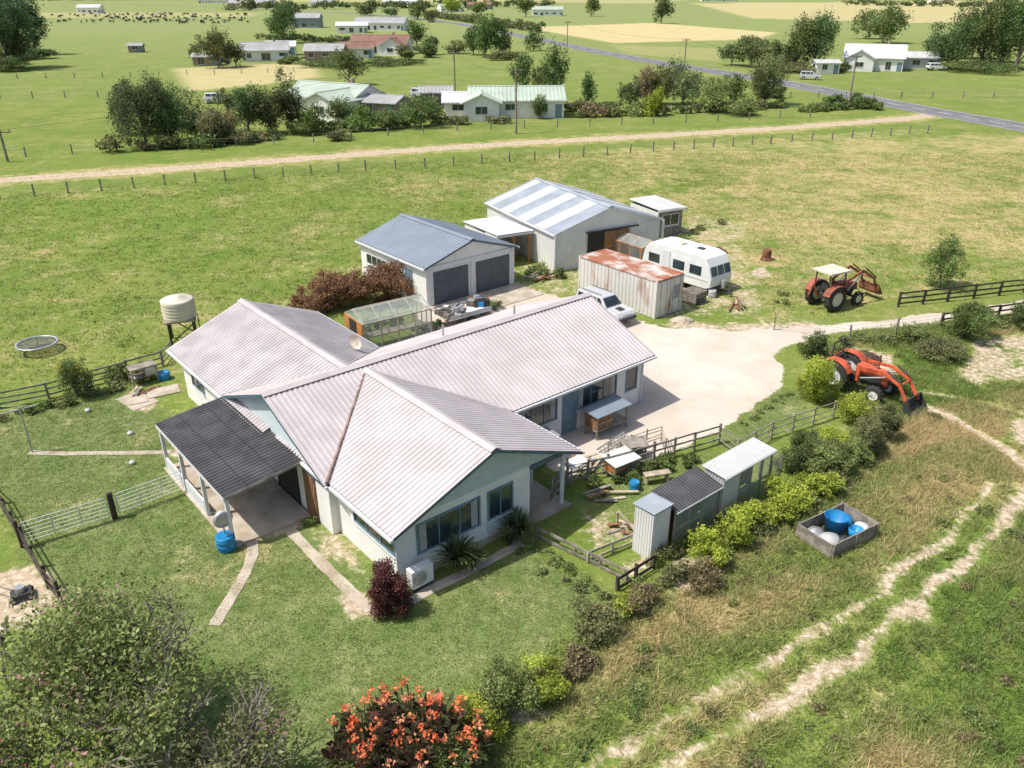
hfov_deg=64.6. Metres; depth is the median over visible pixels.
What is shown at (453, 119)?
shrub
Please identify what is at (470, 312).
flatbed trailer
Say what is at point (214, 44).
tree
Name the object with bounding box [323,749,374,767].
shrub
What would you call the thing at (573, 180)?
paddock grass
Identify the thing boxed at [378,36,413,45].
fascia
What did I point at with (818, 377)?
shrub
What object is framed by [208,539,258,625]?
garden path
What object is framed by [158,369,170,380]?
plastic drum
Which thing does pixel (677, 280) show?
doors
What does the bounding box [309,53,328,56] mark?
windows
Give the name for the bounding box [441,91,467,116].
white garage
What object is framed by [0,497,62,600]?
yard fence
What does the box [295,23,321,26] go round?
windows
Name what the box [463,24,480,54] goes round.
tree
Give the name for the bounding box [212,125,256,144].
shrub
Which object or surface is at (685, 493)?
garden shed
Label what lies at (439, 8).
walls
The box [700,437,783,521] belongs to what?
garden shed
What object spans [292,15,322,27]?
walls
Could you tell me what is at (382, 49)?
walls
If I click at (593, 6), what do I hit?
tree
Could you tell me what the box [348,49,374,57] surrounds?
walls
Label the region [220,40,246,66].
tree
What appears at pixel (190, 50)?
tree
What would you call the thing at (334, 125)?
field hedge
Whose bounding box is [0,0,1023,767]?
ground
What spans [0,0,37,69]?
tree
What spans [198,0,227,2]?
walls
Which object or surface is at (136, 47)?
garden shed
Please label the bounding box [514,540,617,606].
weeds
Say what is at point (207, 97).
parked car
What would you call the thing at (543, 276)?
plank pile
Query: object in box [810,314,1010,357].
weeds
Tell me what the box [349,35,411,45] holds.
roof
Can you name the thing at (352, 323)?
door
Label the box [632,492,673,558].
garden shed
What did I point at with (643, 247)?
aviary
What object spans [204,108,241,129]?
tree
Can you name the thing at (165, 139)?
shrub
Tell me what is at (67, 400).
weeds
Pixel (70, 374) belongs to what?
tree
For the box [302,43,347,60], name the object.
farm cottage
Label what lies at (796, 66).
shrub
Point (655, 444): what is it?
picket fence
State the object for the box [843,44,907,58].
roof
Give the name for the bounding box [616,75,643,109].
tree
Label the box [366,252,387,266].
window frames
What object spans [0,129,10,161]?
power pole
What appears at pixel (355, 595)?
garden path
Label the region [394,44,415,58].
shrub
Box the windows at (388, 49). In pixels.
[374,47,409,52]
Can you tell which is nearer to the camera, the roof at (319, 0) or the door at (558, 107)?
the door at (558, 107)
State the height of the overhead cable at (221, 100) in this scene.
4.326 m
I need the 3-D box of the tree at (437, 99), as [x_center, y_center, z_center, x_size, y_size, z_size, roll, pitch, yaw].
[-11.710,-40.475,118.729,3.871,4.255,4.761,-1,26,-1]
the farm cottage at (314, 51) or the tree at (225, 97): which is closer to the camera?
the tree at (225, 97)
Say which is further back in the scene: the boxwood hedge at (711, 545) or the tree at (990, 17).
the tree at (990, 17)
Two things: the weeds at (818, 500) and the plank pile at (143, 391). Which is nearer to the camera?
the weeds at (818, 500)
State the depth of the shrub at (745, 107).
125.11 m
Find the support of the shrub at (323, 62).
on the ground at (714, 362)
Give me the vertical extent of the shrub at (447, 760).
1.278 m
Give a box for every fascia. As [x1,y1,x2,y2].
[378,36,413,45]
[846,50,899,58]
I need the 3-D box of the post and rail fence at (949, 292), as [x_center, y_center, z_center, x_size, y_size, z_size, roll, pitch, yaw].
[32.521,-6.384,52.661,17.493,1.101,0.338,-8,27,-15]
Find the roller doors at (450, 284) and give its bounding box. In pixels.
[433,254,508,304]
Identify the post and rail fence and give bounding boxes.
[897,279,1023,306]
[940,302,1023,326]
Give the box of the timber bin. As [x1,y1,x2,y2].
[795,501,879,557]
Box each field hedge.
[94,127,285,152]
[254,33,417,50]
[286,107,446,133]
[574,98,786,117]
[797,98,882,111]
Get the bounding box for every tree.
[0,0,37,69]
[0,26,34,56]
[0,550,223,767]
[0,690,83,767]
[10,0,49,48]
[54,355,97,397]
[104,76,137,133]
[105,66,181,149]
[126,681,311,767]
[138,78,195,146]
[139,77,183,115]
[168,86,215,138]
[188,43,200,57]
[192,23,236,67]
[192,108,229,142]
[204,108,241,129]
[211,87,237,111]
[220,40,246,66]
[227,79,269,129]
[246,85,284,133]
[261,0,299,40]
[267,66,305,124]
[283,2,301,14]
[296,100,327,130]
[322,95,368,125]
[327,46,371,82]
[345,103,375,130]
[355,5,376,15]
[364,108,401,128]
[381,7,399,15]
[397,92,445,126]
[406,17,429,43]
[408,2,426,18]
[421,34,439,50]
[423,10,439,21]
[423,94,443,121]
[441,0,463,13]
[443,39,470,53]
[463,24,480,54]
[464,1,489,12]
[472,12,498,57]
[487,16,513,57]
[506,47,534,84]
[515,0,535,16]
[521,29,545,50]
[529,63,549,84]
[530,93,547,118]
[538,36,570,93]
[579,70,597,101]
[585,0,601,15]
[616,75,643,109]
[633,64,656,103]
[641,63,679,99]
[652,0,675,23]
[661,55,705,104]
[697,75,733,111]
[717,43,747,64]
[719,70,752,101]
[731,34,772,66]
[746,48,790,105]
[768,38,798,62]
[784,11,818,64]
[800,5,841,62]
[848,8,885,38]
[861,1,913,42]
[916,228,970,287]
[920,18,983,67]
[946,0,1020,62]
[954,1,993,58]
[976,0,1023,62]
[988,0,1023,68]
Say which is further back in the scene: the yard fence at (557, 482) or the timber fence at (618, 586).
the yard fence at (557, 482)
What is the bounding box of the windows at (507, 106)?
[475,104,547,113]
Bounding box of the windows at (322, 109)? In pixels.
[315,107,323,113]
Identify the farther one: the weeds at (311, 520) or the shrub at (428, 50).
the shrub at (428, 50)
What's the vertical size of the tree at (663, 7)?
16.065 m
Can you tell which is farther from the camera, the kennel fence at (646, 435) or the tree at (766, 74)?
the tree at (766, 74)
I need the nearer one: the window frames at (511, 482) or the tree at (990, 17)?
the window frames at (511, 482)
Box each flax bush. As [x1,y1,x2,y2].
[429,529,482,568]
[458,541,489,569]
[494,524,524,544]
[496,505,541,537]
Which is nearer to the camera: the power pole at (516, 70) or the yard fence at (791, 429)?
the yard fence at (791, 429)
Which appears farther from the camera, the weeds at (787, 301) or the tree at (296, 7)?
the tree at (296, 7)
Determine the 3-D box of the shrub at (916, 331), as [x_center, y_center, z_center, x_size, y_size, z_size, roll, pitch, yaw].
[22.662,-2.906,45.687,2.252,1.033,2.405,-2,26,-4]
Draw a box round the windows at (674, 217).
[663,213,678,225]
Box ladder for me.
[597,431,630,452]
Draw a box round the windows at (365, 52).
[347,50,371,54]
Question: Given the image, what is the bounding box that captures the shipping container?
[578,249,684,318]
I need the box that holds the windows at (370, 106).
[365,103,404,110]
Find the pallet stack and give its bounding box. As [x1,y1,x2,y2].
[682,286,706,305]
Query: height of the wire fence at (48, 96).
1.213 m
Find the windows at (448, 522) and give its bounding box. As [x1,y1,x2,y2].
[192,366,636,553]
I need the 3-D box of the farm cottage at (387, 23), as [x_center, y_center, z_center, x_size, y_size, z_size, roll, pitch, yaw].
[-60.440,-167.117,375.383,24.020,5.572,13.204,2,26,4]
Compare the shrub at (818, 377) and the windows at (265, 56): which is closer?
the shrub at (818, 377)
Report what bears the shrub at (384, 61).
on the ground at (714, 362)
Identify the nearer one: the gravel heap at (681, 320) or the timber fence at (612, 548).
the timber fence at (612, 548)
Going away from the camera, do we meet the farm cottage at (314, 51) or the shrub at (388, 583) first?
the shrub at (388, 583)
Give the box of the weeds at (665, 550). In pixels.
[645,510,726,566]
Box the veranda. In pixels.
[155,397,310,547]
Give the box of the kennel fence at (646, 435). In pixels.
[607,425,667,452]
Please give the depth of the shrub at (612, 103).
128.66 m
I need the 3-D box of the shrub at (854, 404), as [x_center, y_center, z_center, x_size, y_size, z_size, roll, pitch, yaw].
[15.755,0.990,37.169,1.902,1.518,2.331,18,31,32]
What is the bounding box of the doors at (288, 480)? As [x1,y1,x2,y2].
[278,390,576,522]
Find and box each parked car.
[203,91,229,103]
[409,86,419,97]
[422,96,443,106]
[799,70,821,79]
[925,62,947,70]
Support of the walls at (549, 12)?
on the ground at (714, 362)
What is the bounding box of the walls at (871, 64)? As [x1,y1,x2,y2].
[844,51,903,71]
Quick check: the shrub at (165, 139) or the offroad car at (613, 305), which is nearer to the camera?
the offroad car at (613, 305)
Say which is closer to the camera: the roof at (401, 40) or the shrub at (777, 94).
the shrub at (777, 94)
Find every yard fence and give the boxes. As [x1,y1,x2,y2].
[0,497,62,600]
[0,634,15,693]
[550,458,568,500]
[719,401,836,448]
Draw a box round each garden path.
[27,450,171,455]
[117,391,158,410]
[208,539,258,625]
[282,525,370,612]
[409,540,525,603]
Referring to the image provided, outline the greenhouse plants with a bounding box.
[364,312,404,332]
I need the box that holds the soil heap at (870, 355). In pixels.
[860,350,881,365]
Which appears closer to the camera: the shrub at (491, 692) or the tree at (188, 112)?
the shrub at (491, 692)
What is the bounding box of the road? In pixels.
[90,3,1023,131]
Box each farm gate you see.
[12,493,115,547]
[108,470,187,518]
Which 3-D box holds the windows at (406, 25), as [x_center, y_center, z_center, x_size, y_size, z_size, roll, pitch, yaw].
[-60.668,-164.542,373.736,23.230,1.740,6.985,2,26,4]
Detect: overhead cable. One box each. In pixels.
[5,52,449,129]
[692,40,838,55]
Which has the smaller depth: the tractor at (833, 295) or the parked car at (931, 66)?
the tractor at (833, 295)
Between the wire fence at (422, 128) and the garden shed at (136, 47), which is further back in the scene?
the garden shed at (136, 47)
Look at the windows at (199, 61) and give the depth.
205.14 m
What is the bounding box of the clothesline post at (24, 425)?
[0,405,36,452]
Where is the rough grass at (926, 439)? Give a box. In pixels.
[408,313,1023,767]
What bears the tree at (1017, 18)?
on the ground at (714, 362)
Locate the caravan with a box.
[643,237,732,297]
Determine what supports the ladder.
on the ground at (714, 362)
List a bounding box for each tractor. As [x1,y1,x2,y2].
[804,263,881,311]
[823,337,927,417]
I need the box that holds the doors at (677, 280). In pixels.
[656,275,682,316]
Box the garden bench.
[643,469,671,485]
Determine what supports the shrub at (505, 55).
on the ground at (714, 362)
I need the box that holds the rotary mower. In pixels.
[0,584,33,604]
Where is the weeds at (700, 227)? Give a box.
[678,218,728,243]
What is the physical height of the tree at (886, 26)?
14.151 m
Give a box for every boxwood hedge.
[612,589,647,620]
[686,471,846,568]
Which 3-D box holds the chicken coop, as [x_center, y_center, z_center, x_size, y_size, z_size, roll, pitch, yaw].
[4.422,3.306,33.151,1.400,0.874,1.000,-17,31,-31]
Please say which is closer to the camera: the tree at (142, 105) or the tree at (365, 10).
the tree at (142, 105)
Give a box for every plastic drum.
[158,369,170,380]
[215,530,236,553]
[629,479,639,489]
[708,289,716,297]
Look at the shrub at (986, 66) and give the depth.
186.53 m
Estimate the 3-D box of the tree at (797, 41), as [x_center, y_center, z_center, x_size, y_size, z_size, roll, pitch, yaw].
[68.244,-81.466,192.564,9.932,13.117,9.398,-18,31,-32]
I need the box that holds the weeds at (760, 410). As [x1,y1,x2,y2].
[739,391,794,425]
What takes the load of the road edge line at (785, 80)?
on the road
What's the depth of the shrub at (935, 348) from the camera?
43.20 m
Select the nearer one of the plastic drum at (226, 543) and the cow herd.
the plastic drum at (226, 543)
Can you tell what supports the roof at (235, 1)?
attached to the fascia
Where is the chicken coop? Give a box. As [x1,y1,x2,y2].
[600,446,641,480]
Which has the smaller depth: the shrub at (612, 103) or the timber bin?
the timber bin
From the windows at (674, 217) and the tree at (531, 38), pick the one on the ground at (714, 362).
the tree at (531, 38)
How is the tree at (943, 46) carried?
on the ground at (714, 362)
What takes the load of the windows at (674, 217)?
in the site hut
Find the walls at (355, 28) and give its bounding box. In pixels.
[336,26,367,32]
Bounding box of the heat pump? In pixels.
[406,559,433,592]
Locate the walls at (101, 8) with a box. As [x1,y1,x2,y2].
[76,5,104,12]
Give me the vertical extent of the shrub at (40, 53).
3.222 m
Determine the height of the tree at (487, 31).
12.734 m
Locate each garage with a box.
[355,213,542,311]
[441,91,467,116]
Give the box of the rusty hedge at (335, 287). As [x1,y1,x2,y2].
[288,259,417,314]
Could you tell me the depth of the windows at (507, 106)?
122.64 m
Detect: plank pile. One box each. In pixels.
[129,385,160,394]
[521,270,558,280]
[569,452,604,475]
[582,484,638,501]
[605,519,633,536]
[722,297,744,309]
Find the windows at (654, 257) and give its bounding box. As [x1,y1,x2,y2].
[648,252,730,276]
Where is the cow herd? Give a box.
[49,12,248,23]
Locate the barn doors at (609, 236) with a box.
[604,228,629,254]
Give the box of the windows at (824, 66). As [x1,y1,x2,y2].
[813,63,827,69]
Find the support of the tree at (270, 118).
on the ground at (714, 362)
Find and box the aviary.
[614,232,652,259]
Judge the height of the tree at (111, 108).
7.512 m
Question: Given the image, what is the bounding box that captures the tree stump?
[760,248,771,261]
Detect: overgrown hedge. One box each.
[471,554,723,723]
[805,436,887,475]
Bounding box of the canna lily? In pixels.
[319,675,496,767]
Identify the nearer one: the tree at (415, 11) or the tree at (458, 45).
the tree at (458, 45)
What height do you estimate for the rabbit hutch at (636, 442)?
0.815 m
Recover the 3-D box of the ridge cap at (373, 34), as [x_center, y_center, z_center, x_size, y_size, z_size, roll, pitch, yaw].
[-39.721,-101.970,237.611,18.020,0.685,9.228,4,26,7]
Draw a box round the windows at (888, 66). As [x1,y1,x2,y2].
[856,62,890,69]
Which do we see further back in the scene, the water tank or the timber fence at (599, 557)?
the water tank
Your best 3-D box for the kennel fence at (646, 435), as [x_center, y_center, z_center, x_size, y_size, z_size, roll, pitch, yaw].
[5.514,2.672,34.419,3.152,0.898,1.080,-15,30,-28]
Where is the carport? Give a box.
[358,93,412,117]
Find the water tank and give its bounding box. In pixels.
[160,294,199,345]
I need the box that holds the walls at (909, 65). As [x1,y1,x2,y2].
[902,58,938,68]
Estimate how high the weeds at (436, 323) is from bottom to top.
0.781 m
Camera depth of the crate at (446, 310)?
46.92 m
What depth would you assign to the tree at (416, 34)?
280.08 m
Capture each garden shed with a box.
[126,43,144,52]
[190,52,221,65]
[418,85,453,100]
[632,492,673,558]
[651,466,722,547]
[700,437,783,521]
[809,59,842,73]
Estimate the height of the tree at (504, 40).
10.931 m
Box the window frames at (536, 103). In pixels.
[475,103,547,114]
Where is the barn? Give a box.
[484,177,664,271]
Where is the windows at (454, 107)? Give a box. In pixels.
[452,104,463,109]
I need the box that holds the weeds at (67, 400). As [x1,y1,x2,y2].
[0,371,156,421]
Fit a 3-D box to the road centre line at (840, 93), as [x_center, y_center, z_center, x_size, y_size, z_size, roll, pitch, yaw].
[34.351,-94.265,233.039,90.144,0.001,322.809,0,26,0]
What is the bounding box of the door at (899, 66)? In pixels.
[896,63,901,71]
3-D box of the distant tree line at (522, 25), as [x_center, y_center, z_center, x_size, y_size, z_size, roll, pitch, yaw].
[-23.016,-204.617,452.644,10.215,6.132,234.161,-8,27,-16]
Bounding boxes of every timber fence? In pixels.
[535,525,627,580]
[586,511,633,563]
[615,553,656,591]
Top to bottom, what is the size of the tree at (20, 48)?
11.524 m
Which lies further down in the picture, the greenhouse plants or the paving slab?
the paving slab
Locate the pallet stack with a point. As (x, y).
(693, 295)
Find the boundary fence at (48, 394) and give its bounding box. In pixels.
[0,341,170,407]
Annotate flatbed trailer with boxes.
[448,300,498,321]
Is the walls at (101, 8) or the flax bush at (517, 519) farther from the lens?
the walls at (101, 8)
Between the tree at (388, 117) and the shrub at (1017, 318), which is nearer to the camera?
the shrub at (1017, 318)
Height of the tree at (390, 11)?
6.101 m
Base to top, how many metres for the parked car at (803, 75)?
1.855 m
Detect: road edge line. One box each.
[154,5,1022,131]
[163,5,1020,122]
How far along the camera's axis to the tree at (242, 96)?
107.59 m
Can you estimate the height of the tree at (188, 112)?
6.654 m
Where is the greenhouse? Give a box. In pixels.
[344,294,432,346]
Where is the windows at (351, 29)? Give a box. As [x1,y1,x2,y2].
[339,28,361,31]
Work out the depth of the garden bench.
32.61 m
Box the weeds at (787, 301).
[719,286,805,304]
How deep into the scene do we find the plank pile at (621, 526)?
29.88 m
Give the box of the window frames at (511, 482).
[191,366,637,557]
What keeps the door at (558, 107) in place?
in the white cottage at (480, 102)
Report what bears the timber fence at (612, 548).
on the ground at (714, 362)
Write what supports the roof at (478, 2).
attached to the fascia
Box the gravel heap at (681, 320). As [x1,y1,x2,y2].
[669,316,693,324]
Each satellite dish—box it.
[213,509,232,533]
[349,334,360,350]
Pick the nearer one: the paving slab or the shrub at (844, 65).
the paving slab
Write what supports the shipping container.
on the ground at (714, 362)
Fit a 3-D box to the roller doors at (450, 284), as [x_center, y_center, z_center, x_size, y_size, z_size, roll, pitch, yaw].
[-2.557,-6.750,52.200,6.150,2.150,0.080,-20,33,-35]
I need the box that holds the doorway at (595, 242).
[587,229,617,252]
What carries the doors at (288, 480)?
in the farmhouse
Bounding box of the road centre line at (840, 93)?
[524,36,1020,126]
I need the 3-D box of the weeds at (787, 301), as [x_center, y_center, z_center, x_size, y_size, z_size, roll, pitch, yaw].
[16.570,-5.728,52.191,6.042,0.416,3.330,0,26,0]
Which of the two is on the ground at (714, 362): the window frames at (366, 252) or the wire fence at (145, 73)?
the wire fence at (145, 73)
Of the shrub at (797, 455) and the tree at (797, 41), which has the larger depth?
the tree at (797, 41)
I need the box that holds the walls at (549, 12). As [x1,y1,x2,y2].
[532,10,562,15]
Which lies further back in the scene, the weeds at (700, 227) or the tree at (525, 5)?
the tree at (525, 5)
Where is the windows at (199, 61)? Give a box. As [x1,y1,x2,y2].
[197,57,219,63]
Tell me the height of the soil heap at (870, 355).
0.588 m
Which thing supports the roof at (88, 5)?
attached to the fascia
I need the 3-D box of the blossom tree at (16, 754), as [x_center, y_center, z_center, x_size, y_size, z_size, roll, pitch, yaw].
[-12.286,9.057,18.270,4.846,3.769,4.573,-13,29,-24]
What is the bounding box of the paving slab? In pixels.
[128,384,180,404]
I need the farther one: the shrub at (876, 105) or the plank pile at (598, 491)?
the shrub at (876, 105)
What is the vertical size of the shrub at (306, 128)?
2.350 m
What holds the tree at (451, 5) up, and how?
on the ground at (714, 362)
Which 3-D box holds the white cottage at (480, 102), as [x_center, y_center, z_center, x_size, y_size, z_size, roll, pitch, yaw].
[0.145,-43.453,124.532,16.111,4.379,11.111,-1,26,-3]
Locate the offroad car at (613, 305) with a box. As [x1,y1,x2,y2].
[576,284,636,322]
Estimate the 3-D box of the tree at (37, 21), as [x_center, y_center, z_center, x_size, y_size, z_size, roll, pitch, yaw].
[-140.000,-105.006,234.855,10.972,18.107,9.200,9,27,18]
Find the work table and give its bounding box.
[565,455,586,486]
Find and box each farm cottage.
[239,39,289,61]
[288,78,386,121]
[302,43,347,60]
[354,17,408,30]
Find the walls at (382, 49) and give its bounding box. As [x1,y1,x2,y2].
[375,38,412,55]
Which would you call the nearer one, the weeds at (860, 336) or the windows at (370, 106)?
the weeds at (860, 336)
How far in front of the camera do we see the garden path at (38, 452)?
34.83 m
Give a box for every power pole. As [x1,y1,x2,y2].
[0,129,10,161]
[448,50,459,90]
[508,67,523,133]
[564,21,570,53]
[684,38,686,63]
[848,54,862,102]
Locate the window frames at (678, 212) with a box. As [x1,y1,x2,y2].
[661,212,679,226]
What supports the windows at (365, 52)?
in the window frames
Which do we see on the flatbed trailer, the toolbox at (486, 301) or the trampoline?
the toolbox at (486, 301)
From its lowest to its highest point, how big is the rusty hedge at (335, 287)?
2.669 m
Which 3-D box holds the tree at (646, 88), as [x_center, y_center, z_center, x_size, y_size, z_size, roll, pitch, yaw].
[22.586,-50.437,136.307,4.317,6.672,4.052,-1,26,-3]
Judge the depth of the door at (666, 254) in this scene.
54.04 m
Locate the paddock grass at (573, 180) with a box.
[0,151,1023,394]
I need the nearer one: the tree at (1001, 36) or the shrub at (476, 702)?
the shrub at (476, 702)
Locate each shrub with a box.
[0,55,43,68]
[18,47,59,58]
[101,362,127,383]
[153,134,178,147]
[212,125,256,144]
[275,55,305,64]
[281,118,324,135]
[292,58,339,68]
[322,128,355,141]
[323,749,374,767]
[365,56,426,66]
[365,555,416,621]
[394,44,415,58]
[415,42,437,57]
[425,729,491,767]
[445,115,469,124]
[449,688,509,741]
[473,652,545,718]
[482,49,520,59]
[484,115,511,124]
[515,650,573,707]
[564,100,586,110]
[590,100,624,110]
[640,86,664,116]
[719,99,761,113]
[768,86,786,98]
[773,444,810,475]
[774,61,821,71]
[788,428,823,463]
[794,354,842,404]
[796,329,829,358]
[802,435,860,474]
[815,425,853,444]
[821,93,846,104]
[836,389,879,421]
[836,436,876,469]
[839,61,852,71]
[843,92,877,105]
[849,414,887,455]
[860,401,905,438]
[866,102,884,109]
[893,373,915,392]
[898,325,938,344]
[909,335,975,363]
[937,59,1023,73]
[948,299,1001,341]
[1008,297,1023,330]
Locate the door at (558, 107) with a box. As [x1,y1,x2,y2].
[555,104,561,117]
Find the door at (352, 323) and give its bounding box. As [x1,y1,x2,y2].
[349,318,356,333]
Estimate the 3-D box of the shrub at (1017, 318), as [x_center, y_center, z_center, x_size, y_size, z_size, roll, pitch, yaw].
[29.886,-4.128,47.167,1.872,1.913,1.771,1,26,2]
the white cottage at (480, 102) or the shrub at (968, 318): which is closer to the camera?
the shrub at (968, 318)
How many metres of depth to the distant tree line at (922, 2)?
842.69 m
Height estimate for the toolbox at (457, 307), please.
0.404 m
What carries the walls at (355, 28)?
on the ground at (714, 362)
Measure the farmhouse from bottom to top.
4.500 m
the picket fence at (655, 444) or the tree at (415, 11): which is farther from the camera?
the tree at (415, 11)
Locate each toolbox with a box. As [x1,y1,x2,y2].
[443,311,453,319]
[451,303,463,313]
[475,298,489,306]
[477,302,483,306]
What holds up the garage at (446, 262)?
on the ground at (714, 362)
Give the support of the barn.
on the ground at (714, 362)
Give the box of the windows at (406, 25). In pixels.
[368,25,406,29]
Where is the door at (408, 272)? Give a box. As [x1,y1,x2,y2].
[405,268,413,300]
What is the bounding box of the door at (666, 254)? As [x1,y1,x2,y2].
[662,249,670,267]
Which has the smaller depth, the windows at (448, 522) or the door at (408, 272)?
the windows at (448, 522)
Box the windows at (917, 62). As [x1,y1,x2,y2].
[903,60,938,64]
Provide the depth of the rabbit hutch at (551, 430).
34.18 m
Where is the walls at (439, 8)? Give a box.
[437,4,463,11]
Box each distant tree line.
[222,0,555,10]
[422,9,545,31]
[841,0,1021,6]
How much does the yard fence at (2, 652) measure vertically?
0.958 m
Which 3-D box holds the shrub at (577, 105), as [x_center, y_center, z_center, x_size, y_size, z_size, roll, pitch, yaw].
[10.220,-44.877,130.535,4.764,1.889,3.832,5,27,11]
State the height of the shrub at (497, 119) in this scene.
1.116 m
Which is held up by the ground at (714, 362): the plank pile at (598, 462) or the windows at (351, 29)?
the plank pile at (598, 462)
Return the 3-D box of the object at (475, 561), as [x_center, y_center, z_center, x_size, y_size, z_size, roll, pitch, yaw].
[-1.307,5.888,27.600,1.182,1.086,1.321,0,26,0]
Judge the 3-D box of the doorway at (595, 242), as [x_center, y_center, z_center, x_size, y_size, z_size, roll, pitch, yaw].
[6.644,-9.789,58.125,2.900,2.400,0.100,-13,29,-25]
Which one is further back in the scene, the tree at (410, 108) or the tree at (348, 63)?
the tree at (348, 63)
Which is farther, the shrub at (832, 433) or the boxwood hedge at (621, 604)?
the shrub at (832, 433)
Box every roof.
[76,4,101,6]
[227,0,275,2]
[265,41,295,45]
[295,13,320,17]
[309,0,333,1]
[335,22,367,25]
[339,42,373,47]
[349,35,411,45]
[467,2,491,3]
[532,6,563,9]
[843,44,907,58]
[907,51,940,57]
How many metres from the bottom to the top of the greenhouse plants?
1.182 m
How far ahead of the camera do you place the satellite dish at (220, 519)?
28.28 m
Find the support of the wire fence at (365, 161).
on the ground at (714, 362)
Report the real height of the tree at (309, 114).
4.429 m
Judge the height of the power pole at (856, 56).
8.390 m
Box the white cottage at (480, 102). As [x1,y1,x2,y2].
[460,85,566,121]
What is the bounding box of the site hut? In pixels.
[630,195,687,237]
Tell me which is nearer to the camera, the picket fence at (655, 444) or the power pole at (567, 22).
the picket fence at (655, 444)
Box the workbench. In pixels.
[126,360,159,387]
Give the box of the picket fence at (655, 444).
[565,423,721,484]
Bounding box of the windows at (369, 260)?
[367,254,385,265]
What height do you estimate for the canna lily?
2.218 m
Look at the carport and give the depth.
122.72 m
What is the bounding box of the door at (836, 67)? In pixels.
[833,65,838,73]
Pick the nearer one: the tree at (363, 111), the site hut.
the site hut
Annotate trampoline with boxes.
[15,335,58,357]
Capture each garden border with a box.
[523,260,566,278]
[586,451,700,489]
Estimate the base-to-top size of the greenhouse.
2.190 m
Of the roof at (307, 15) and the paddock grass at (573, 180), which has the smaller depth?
the paddock grass at (573, 180)
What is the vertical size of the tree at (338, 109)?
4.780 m
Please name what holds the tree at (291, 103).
on the ground at (714, 362)
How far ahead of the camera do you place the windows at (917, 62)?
196.95 m
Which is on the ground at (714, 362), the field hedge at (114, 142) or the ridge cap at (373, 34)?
the field hedge at (114, 142)
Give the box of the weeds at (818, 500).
[675,466,864,580]
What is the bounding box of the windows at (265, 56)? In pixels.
[246,53,283,59]
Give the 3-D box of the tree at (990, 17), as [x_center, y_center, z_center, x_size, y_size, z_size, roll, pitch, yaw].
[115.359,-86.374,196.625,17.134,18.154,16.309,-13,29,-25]
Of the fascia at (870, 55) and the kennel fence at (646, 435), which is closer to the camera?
the kennel fence at (646, 435)
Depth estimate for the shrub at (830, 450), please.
32.92 m
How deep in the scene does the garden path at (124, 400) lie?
39.12 m
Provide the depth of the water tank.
44.47 m
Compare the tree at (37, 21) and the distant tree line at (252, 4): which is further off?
the distant tree line at (252, 4)
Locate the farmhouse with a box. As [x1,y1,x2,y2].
[166,292,656,579]
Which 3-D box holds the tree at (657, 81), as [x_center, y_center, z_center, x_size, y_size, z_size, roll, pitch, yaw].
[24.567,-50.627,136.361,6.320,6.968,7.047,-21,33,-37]
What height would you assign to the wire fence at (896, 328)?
0.990 m
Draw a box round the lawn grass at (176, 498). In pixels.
[0,382,811,767]
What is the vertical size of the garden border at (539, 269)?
0.972 m
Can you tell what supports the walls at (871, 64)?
on the ground at (714, 362)
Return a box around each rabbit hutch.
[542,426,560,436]
[582,395,631,440]
[619,435,648,459]
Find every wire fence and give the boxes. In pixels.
[0,91,104,97]
[0,125,929,198]
[16,67,293,78]
[23,109,811,156]
[773,315,944,336]
[790,91,1023,97]
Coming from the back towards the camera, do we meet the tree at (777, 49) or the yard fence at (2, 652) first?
the tree at (777, 49)
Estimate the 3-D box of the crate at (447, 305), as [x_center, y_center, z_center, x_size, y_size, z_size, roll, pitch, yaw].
[-3.959,-4.419,47.694,0.530,0.400,0.630,11,28,22]
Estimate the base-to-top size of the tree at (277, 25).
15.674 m
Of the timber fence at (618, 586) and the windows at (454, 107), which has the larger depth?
the windows at (454, 107)
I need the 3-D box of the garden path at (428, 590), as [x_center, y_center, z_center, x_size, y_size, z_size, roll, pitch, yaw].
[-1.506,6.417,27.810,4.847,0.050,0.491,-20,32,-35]
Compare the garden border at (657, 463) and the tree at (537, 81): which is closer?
the garden border at (657, 463)
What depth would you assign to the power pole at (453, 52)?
143.70 m
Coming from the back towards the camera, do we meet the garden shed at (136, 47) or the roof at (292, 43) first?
the garden shed at (136, 47)
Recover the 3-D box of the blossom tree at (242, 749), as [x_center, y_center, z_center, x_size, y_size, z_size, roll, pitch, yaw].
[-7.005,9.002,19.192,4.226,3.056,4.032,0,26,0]
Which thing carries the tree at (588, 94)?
on the ground at (714, 362)
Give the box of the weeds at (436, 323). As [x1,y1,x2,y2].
[410,299,503,331]
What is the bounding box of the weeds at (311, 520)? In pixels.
[301,515,316,526]
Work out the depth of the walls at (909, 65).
197.19 m
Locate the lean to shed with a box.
[463,216,533,264]
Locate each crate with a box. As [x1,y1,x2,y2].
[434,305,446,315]
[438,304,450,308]
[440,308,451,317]
[466,297,475,306]
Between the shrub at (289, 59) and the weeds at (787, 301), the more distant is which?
the shrub at (289, 59)
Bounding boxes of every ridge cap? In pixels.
[339,41,374,41]
[351,34,395,38]
[845,43,901,49]

